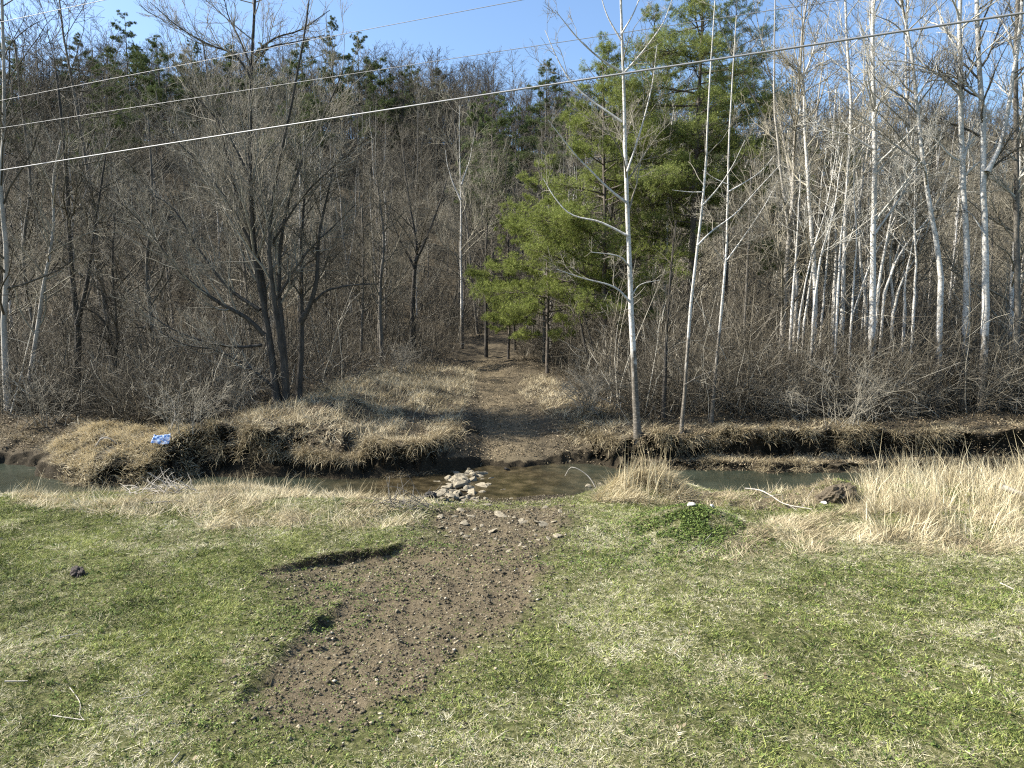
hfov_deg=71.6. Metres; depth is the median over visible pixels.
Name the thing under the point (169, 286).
bare tree
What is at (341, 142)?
bare tree
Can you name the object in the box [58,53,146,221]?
pine tree
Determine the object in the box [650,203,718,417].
bare tree
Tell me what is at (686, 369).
white sapling
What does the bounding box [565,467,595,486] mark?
arched stem
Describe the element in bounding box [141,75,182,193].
bare tree
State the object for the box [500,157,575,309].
bare tree
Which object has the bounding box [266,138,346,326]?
bare tree
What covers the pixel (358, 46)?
pine tree
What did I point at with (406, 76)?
pine tree
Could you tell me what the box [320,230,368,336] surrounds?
bare tree
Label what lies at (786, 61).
white tree
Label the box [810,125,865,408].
white tree
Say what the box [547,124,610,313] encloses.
bare tree
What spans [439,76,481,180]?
bare tree
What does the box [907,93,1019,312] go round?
bare tree
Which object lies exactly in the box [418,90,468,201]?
bare tree
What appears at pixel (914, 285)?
white tree
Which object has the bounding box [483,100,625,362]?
pine tree
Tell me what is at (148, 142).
bare tree
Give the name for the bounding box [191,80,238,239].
bare tree
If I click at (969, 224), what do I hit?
bare tree
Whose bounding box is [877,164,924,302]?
bare tree
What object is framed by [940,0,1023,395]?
white tree
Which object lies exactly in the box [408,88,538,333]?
bare tree
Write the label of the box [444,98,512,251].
pine tree
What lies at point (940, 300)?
white tree
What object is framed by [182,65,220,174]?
bare tree
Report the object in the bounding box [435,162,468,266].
bare tree
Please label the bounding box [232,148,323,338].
bare tree
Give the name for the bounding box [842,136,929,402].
white tree
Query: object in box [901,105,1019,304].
bare tree
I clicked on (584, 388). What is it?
shrub
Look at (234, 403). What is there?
shrub
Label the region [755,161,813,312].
bare tree
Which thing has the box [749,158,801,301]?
bare tree
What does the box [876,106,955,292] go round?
white tree
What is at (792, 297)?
white tree
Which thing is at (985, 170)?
white tree
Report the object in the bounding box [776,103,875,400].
white tree
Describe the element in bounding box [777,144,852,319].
bare tree
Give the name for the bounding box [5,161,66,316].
bare tree
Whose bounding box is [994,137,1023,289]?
bare tree
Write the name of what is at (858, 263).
bare tree
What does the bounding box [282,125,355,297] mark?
bare tree
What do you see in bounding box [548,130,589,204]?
bare tree
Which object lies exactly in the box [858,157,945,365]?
white tree
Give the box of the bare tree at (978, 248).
[944,194,1006,300]
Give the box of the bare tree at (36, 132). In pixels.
[1,90,56,162]
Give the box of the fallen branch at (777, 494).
[745,478,815,509]
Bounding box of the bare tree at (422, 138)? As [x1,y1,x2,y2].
[395,86,450,200]
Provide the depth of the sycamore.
23.20 m
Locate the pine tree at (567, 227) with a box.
[509,31,705,376]
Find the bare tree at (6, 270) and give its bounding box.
[0,0,130,410]
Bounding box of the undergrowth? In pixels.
[0,133,1023,442]
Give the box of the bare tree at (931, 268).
[832,44,995,315]
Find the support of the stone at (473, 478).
in the water
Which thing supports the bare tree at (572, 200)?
on the ground at (384, 463)
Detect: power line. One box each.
[0,0,520,100]
[0,12,1023,170]
[2,0,103,21]
[3,0,838,127]
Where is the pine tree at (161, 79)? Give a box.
[130,27,190,160]
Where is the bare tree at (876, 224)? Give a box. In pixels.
[818,108,915,312]
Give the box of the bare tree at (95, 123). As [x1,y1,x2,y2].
[83,84,121,206]
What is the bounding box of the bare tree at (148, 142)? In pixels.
[131,100,174,196]
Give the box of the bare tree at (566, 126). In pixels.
[546,90,584,179]
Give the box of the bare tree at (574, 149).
[556,114,594,189]
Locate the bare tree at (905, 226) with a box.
[848,98,960,326]
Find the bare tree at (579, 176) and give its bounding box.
[564,131,601,268]
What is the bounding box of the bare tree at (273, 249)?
[209,125,321,330]
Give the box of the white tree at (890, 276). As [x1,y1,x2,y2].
[875,150,967,386]
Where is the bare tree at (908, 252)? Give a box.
[880,184,945,301]
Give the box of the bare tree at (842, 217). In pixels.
[812,103,891,321]
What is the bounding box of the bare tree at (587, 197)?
[570,159,621,253]
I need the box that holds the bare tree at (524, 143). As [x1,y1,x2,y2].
[511,121,582,279]
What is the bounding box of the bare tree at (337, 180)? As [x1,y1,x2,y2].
[312,122,352,244]
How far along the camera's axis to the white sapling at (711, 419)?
25.12 m
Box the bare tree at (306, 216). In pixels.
[260,107,347,338]
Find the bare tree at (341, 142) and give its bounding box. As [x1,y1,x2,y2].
[321,94,356,189]
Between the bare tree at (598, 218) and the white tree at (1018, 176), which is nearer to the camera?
the white tree at (1018, 176)
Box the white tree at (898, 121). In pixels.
[852,0,943,384]
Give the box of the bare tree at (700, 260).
[629,34,753,302]
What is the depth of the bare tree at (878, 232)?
55.48 m
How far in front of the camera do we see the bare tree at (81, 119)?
58.71 m
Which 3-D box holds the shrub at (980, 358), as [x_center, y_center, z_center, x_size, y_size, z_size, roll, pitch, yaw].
[18.046,-0.836,29.305,6.061,4.133,5.284,0,6,0]
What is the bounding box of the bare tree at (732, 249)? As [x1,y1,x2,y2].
[711,169,760,293]
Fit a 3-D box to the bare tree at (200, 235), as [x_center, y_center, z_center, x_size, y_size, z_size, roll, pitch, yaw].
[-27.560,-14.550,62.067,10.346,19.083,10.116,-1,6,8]
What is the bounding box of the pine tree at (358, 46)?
[337,31,387,143]
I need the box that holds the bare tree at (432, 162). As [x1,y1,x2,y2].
[401,124,456,227]
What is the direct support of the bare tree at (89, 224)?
on the ground at (384, 463)
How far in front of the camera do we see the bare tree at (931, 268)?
47.17 m
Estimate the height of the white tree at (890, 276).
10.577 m
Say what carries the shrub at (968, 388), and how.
on the ground at (384, 463)
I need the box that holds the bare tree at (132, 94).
[115,60,155,162]
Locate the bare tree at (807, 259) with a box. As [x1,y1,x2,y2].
[756,74,913,325]
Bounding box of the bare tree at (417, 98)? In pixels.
[378,62,457,243]
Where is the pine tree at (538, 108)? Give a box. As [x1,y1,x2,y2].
[523,58,567,155]
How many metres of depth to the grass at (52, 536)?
9.76 m
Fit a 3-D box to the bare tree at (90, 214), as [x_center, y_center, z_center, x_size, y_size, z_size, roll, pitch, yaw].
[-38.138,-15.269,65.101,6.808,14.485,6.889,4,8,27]
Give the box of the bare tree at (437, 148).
[424,106,450,187]
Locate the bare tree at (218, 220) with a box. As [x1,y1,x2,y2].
[157,105,267,337]
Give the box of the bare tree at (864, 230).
[817,169,890,301]
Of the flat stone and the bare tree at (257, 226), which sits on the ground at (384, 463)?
the bare tree at (257, 226)
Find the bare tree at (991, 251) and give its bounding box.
[951,57,1023,305]
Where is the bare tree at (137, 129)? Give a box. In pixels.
[111,96,159,170]
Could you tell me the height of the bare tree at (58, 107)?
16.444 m
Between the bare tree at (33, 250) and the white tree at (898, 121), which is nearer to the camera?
the white tree at (898, 121)
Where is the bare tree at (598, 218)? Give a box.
[577,187,618,297]
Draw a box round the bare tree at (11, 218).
[0,114,34,287]
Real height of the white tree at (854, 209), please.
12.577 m
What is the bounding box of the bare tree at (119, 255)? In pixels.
[42,77,190,333]
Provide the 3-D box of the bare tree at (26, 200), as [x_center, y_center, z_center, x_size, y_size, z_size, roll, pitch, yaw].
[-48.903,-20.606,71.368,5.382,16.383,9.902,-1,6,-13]
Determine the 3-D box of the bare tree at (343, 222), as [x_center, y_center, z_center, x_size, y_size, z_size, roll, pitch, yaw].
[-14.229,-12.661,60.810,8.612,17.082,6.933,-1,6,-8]
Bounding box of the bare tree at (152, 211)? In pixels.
[49,75,233,369]
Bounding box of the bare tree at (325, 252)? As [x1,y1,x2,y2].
[302,197,353,316]
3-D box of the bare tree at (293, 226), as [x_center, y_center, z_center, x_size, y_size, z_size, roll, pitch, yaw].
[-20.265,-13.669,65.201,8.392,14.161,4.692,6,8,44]
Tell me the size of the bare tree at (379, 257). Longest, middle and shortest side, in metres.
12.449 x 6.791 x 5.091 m
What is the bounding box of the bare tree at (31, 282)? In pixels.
[0,144,58,357]
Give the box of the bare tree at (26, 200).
[4,97,62,246]
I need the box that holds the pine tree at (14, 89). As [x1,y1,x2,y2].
[8,39,35,161]
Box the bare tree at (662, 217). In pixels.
[588,41,720,326]
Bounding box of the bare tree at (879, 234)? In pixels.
[851,168,897,310]
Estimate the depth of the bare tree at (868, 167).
47.52 m
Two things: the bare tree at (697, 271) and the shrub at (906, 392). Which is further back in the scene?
the bare tree at (697, 271)
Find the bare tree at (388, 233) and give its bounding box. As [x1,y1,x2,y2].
[364,165,430,336]
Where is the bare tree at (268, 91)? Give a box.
[253,58,280,134]
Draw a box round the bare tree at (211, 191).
[157,70,296,326]
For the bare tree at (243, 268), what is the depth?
37.87 m
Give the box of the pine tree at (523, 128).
[489,105,539,210]
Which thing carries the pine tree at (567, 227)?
on the ground at (384, 463)
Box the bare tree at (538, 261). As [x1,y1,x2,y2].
[504,183,563,340]
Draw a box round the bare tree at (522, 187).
[500,123,538,217]
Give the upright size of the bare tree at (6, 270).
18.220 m
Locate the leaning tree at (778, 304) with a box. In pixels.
[752,176,848,369]
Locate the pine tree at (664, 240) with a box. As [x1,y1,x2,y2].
[576,54,735,352]
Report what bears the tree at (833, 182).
on the ground at (384, 463)
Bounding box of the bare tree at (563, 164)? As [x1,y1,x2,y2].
[539,133,583,205]
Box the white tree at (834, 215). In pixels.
[799,58,897,354]
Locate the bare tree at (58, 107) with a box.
[35,61,90,175]
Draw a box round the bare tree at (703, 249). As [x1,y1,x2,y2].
[593,20,730,343]
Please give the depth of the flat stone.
15.92 m
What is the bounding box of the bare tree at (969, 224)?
[921,169,1006,282]
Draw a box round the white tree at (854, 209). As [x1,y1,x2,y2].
[808,86,911,410]
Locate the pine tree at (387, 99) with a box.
[354,46,420,183]
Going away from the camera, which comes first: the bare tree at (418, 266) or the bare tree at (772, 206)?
the bare tree at (772, 206)
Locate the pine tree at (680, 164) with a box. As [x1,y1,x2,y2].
[592,0,794,356]
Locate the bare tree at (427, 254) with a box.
[399,149,466,311]
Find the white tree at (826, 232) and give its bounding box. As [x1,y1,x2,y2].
[787,114,882,406]
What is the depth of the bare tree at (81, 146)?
76.29 m
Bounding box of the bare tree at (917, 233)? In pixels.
[880,155,946,304]
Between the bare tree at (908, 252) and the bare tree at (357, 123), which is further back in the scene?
the bare tree at (357, 123)
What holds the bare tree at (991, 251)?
on the ground at (384, 463)
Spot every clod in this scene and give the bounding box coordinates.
[70,565,85,577]
[814,482,856,504]
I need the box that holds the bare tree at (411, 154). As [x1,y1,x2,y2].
[382,113,440,256]
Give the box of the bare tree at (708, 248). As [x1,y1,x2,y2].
[678,152,753,310]
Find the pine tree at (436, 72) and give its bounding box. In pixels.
[422,67,461,137]
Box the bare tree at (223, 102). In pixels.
[213,71,237,142]
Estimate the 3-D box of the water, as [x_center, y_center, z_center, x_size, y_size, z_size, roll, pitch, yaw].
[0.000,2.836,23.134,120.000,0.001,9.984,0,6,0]
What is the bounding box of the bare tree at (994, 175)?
[970,141,1011,235]
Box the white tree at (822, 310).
[763,113,853,382]
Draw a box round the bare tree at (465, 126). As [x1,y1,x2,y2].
[452,99,480,158]
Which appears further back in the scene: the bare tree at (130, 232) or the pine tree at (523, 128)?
the pine tree at (523, 128)
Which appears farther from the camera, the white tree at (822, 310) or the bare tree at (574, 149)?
the bare tree at (574, 149)
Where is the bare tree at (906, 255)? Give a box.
[846,28,988,337]
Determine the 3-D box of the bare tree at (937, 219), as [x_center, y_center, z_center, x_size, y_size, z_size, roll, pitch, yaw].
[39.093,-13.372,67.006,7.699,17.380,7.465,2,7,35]
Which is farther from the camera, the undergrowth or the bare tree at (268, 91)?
the bare tree at (268, 91)
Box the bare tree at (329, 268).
[306,189,358,335]
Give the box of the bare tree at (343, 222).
[305,137,377,331]
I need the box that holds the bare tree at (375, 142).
[330,88,408,247]
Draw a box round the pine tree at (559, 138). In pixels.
[534,89,601,199]
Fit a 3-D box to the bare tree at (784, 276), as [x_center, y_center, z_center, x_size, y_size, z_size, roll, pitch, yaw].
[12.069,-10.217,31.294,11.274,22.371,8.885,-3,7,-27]
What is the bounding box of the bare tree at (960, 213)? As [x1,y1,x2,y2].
[909,136,1005,302]
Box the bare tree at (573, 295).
[551,243,590,343]
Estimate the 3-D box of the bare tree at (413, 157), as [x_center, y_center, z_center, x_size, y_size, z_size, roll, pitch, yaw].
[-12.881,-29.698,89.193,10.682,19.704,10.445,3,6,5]
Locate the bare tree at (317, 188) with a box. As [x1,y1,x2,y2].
[295,126,344,271]
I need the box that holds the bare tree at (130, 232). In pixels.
[93,159,176,318]
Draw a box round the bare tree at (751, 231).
[708,85,818,317]
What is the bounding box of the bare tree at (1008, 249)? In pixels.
[953,119,1023,311]
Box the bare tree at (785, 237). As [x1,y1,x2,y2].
[761,139,817,293]
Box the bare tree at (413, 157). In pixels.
[376,72,450,223]
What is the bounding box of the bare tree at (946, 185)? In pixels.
[882,89,1002,310]
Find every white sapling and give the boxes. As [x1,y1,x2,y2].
[674,0,800,433]
[702,16,785,422]
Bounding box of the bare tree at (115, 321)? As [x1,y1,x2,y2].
[68,176,153,392]
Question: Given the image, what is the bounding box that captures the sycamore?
[524,0,684,447]
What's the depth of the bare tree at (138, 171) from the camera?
76.12 m
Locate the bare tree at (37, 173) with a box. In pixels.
[12,115,51,241]
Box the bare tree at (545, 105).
[524,79,579,183]
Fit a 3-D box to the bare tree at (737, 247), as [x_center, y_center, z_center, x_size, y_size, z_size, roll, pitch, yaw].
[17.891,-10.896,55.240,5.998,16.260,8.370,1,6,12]
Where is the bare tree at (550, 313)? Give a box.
[531,192,587,341]
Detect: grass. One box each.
[0,357,1023,487]
[0,474,1023,767]
[1,428,1023,564]
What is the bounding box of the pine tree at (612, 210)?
[520,4,708,367]
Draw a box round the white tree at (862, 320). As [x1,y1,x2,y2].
[852,107,895,366]
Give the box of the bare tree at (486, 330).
[442,197,504,356]
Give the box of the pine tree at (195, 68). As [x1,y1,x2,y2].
[166,39,220,135]
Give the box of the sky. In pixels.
[0,0,1023,173]
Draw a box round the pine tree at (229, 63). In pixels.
[211,44,255,162]
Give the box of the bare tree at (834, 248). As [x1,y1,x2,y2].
[807,152,863,308]
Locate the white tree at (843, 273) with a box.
[747,0,910,386]
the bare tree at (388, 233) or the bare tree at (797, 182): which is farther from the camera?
the bare tree at (388, 233)
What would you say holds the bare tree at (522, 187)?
on the ground at (384, 463)
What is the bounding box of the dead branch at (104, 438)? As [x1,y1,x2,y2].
[94,434,116,447]
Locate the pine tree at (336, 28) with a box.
[310,15,368,160]
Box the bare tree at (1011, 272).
[904,0,1023,358]
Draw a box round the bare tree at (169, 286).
[58,95,209,338]
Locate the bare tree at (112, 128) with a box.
[96,96,126,169]
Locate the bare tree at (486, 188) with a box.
[469,133,508,269]
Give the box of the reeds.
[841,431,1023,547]
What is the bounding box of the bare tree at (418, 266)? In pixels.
[389,193,452,327]
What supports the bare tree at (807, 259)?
on the ground at (384, 463)
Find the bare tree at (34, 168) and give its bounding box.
[7,97,62,261]
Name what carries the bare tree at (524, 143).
on the ground at (384, 463)
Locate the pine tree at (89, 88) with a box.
[68,49,113,149]
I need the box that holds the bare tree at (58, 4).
[0,0,239,352]
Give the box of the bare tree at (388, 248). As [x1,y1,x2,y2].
[356,173,422,332]
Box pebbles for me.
[161,494,597,751]
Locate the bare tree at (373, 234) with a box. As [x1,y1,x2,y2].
[353,171,414,305]
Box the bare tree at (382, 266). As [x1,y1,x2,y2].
[343,153,434,358]
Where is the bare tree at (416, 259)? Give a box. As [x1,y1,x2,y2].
[352,104,461,351]
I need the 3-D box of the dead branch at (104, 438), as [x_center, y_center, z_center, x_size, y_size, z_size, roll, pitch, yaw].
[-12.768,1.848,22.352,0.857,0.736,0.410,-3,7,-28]
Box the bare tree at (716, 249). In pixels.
[702,194,770,305]
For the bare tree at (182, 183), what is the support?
on the ground at (384, 463)
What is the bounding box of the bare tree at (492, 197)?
[456,113,538,350]
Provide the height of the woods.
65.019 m
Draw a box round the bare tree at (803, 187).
[739,49,877,335]
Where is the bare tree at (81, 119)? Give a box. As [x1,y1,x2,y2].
[12,79,131,285]
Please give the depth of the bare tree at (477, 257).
67.12 m
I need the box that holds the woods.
[0,8,1023,338]
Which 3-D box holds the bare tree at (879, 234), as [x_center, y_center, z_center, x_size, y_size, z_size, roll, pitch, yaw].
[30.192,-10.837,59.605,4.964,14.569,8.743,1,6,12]
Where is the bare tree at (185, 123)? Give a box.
[156,68,201,176]
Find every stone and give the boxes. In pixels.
[424,491,436,497]
[435,488,446,497]
[445,493,455,497]
[451,473,464,477]
[451,493,459,499]
[453,480,467,488]
[460,520,468,524]
[467,488,474,494]
[468,476,476,480]
[475,482,486,486]
[494,511,502,516]
[539,521,548,526]
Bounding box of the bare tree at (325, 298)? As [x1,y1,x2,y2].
[297,180,369,348]
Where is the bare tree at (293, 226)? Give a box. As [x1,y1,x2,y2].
[274,158,309,308]
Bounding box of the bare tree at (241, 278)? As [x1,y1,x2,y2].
[178,85,284,351]
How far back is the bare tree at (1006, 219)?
95.97 m
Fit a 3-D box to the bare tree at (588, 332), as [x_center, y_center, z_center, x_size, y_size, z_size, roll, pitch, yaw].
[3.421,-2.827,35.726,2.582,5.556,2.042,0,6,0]
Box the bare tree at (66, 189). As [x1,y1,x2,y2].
[0,0,193,401]
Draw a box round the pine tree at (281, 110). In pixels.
[254,105,313,209]
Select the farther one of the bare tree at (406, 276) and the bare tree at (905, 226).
the bare tree at (406, 276)
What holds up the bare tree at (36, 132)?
on the ground at (384, 463)
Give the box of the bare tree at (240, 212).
[201,89,313,328]
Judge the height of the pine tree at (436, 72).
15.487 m
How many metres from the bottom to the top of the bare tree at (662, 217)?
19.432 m
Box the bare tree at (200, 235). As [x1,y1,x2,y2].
[156,111,244,317]
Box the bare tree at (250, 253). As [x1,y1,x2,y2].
[213,151,292,338]
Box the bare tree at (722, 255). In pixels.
[682,59,790,298]
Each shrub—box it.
[0,352,99,427]
[138,357,235,434]
[195,347,284,416]
[373,332,429,373]
[552,349,627,415]
[687,356,750,415]
[723,340,828,411]
[741,347,861,421]
[764,328,891,402]
[777,333,932,429]
[781,314,967,408]
[847,337,986,421]
[885,325,1021,405]
[925,307,1023,409]
[925,331,1023,412]
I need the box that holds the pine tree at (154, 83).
[123,35,199,185]
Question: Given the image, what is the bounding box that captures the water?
[0,463,1022,500]
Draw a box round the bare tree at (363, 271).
[304,84,415,355]
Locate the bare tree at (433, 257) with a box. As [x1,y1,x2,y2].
[396,160,457,284]
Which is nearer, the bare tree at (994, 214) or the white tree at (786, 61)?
the white tree at (786, 61)
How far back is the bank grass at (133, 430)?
23.94 m
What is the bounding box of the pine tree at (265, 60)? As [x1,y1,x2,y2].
[244,42,285,136]
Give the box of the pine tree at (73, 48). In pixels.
[52,32,101,120]
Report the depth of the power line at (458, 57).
10.03 m
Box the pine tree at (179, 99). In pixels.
[153,41,204,167]
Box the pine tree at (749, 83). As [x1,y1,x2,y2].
[688,0,805,338]
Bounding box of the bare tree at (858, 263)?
[761,0,977,348]
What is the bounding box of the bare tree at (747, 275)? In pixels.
[693,134,842,360]
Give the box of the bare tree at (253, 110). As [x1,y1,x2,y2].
[230,80,267,172]
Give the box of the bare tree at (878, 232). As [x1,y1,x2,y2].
[824,123,942,293]
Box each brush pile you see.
[122,467,199,496]
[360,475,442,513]
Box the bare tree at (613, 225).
[593,144,646,284]
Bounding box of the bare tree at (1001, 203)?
[952,80,1023,291]
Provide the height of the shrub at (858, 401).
3.270 m
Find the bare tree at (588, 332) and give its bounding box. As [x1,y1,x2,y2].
[555,280,599,379]
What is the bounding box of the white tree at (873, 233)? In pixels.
[792,0,955,411]
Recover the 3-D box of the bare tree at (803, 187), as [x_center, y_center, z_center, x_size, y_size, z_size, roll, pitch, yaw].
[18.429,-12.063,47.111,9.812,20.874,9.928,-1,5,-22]
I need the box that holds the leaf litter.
[0,348,1023,767]
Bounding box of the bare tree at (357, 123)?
[322,57,397,211]
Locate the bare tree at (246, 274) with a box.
[199,133,295,370]
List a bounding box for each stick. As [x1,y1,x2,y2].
[4,680,26,681]
[50,714,82,719]
[144,500,183,503]
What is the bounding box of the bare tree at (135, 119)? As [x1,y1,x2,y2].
[114,79,144,176]
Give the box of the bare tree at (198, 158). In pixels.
[183,120,212,212]
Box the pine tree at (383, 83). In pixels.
[353,56,410,183]
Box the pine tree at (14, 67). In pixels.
[0,34,43,202]
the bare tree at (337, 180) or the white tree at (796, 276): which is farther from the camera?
the bare tree at (337, 180)
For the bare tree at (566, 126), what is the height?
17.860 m
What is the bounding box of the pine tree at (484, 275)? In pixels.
[463,209,554,359]
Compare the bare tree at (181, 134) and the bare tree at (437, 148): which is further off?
the bare tree at (437, 148)
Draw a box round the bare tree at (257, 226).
[224,155,285,334]
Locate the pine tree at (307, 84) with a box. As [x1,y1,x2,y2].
[271,38,339,149]
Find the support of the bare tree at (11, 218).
on the ground at (384, 463)
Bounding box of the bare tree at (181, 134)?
[151,91,196,197]
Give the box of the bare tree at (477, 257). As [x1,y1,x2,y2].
[449,119,509,324]
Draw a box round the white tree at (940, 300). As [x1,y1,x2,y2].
[812,0,987,412]
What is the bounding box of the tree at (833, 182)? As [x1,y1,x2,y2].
[795,125,868,340]
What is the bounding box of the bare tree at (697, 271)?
[647,205,730,310]
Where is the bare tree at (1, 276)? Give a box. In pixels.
[0,74,85,331]
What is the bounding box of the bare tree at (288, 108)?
[270,76,313,168]
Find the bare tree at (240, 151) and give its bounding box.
[225,122,260,200]
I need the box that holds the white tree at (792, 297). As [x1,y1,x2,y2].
[761,148,838,386]
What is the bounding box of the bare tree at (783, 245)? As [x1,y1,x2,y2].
[761,170,824,299]
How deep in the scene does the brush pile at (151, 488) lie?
17.35 m
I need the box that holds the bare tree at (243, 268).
[173,40,308,351]
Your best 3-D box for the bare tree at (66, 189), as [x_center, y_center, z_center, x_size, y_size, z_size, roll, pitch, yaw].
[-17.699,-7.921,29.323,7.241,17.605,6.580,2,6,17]
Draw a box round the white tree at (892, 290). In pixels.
[852,159,927,380]
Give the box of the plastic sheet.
[151,434,170,443]
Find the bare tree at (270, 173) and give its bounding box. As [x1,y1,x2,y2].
[234,113,321,279]
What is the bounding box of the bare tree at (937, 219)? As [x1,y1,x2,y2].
[905,155,971,291]
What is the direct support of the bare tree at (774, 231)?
on the ground at (384, 463)
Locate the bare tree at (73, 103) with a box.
[55,79,90,159]
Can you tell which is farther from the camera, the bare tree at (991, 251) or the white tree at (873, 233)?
the bare tree at (991, 251)
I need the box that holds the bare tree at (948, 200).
[938,159,956,240]
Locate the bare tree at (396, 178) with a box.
[343,106,435,287]
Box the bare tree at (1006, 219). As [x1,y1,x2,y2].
[988,162,1022,273]
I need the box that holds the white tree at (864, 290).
[809,107,923,368]
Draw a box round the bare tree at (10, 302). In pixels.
[0,123,52,364]
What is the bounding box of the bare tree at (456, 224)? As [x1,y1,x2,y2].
[425,168,485,303]
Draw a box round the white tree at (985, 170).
[866,0,1023,411]
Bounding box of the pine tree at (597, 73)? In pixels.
[580,64,617,192]
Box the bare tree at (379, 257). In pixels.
[333,157,410,347]
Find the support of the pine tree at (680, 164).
on the ground at (384, 463)
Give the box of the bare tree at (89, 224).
[49,148,117,305]
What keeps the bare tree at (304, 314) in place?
on the ground at (384, 463)
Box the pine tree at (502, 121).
[453,91,521,298]
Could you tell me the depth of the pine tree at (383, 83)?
98.67 m
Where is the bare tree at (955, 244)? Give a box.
[908,130,1013,328]
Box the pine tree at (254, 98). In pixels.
[235,61,273,178]
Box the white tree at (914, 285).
[885,154,924,407]
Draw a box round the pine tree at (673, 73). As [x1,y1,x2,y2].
[581,3,725,355]
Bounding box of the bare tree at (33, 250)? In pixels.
[9,197,67,340]
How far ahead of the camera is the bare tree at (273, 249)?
47.68 m
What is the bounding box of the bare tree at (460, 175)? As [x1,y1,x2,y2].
[415,66,542,348]
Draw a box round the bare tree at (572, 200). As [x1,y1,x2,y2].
[528,150,599,326]
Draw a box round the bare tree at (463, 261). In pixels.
[431,177,488,324]
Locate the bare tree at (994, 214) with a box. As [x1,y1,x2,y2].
[977,153,1012,268]
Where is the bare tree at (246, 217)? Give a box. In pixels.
[67,0,374,403]
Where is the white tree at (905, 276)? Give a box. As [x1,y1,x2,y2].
[877,165,951,404]
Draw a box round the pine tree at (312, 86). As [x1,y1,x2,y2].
[281,45,340,156]
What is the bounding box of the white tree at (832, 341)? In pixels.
[830,169,900,391]
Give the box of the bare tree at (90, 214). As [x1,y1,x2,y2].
[59,135,127,293]
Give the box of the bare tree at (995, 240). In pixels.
[948,147,1023,310]
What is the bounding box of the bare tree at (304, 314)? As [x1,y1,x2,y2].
[245,100,375,400]
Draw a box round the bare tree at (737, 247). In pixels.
[709,136,774,308]
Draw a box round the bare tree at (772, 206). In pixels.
[737,141,814,361]
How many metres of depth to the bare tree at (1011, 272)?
30.74 m
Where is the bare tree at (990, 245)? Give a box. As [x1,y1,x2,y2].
[975,200,1010,276]
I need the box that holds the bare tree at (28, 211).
[0,2,168,382]
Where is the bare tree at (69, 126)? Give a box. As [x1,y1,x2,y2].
[52,80,102,201]
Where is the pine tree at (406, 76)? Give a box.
[393,65,428,175]
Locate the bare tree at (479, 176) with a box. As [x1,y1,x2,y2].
[450,130,496,289]
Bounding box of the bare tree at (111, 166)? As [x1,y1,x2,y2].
[84,109,156,254]
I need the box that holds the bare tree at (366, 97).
[342,73,384,173]
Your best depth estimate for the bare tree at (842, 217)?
54.69 m
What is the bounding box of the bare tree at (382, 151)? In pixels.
[366,121,398,197]
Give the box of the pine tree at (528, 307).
[465,154,627,373]
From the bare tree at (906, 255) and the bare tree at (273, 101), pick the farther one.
the bare tree at (273, 101)
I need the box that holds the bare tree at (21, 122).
[0,62,39,159]
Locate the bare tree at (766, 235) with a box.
[731,166,799,314]
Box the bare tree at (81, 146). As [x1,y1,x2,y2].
[50,92,105,228]
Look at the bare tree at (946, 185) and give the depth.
50.97 m
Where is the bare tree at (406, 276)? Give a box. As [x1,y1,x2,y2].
[353,164,428,337]
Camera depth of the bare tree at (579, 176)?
80.92 m
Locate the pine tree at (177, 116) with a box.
[153,60,203,181]
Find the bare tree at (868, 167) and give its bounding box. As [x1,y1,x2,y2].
[803,1,958,300]
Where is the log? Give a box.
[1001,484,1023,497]
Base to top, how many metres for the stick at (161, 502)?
0.067 m
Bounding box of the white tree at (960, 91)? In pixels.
[856,0,1020,410]
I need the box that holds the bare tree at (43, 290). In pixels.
[0,99,136,401]
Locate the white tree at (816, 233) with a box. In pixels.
[796,146,842,373]
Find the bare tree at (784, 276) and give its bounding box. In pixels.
[698,0,940,374]
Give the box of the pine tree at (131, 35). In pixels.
[103,9,166,157]
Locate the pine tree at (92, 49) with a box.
[59,15,121,146]
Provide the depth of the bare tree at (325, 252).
63.66 m
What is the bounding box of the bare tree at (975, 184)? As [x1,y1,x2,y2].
[949,137,1006,240]
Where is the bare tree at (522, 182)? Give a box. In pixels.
[509,154,532,216]
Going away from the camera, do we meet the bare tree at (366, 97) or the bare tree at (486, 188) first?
the bare tree at (486, 188)
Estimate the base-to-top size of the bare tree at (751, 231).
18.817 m
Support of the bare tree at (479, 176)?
on the ground at (384, 463)
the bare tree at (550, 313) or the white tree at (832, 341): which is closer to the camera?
the white tree at (832, 341)
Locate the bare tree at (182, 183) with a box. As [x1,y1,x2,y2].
[157,138,200,252]
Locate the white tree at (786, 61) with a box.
[758,0,867,374]
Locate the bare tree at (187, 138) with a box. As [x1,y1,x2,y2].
[176,105,204,169]
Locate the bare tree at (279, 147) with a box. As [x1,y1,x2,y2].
[243,87,312,275]
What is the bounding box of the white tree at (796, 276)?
[751,96,824,381]
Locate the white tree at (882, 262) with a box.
[845,92,971,354]
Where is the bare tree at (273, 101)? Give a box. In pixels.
[247,63,290,163]
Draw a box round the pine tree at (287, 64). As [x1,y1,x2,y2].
[274,46,303,104]
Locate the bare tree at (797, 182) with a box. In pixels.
[701,0,918,343]
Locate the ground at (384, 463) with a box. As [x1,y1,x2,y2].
[0,139,1023,767]
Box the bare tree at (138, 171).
[118,143,154,218]
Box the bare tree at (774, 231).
[751,172,802,290]
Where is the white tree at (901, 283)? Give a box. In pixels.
[886,176,957,387]

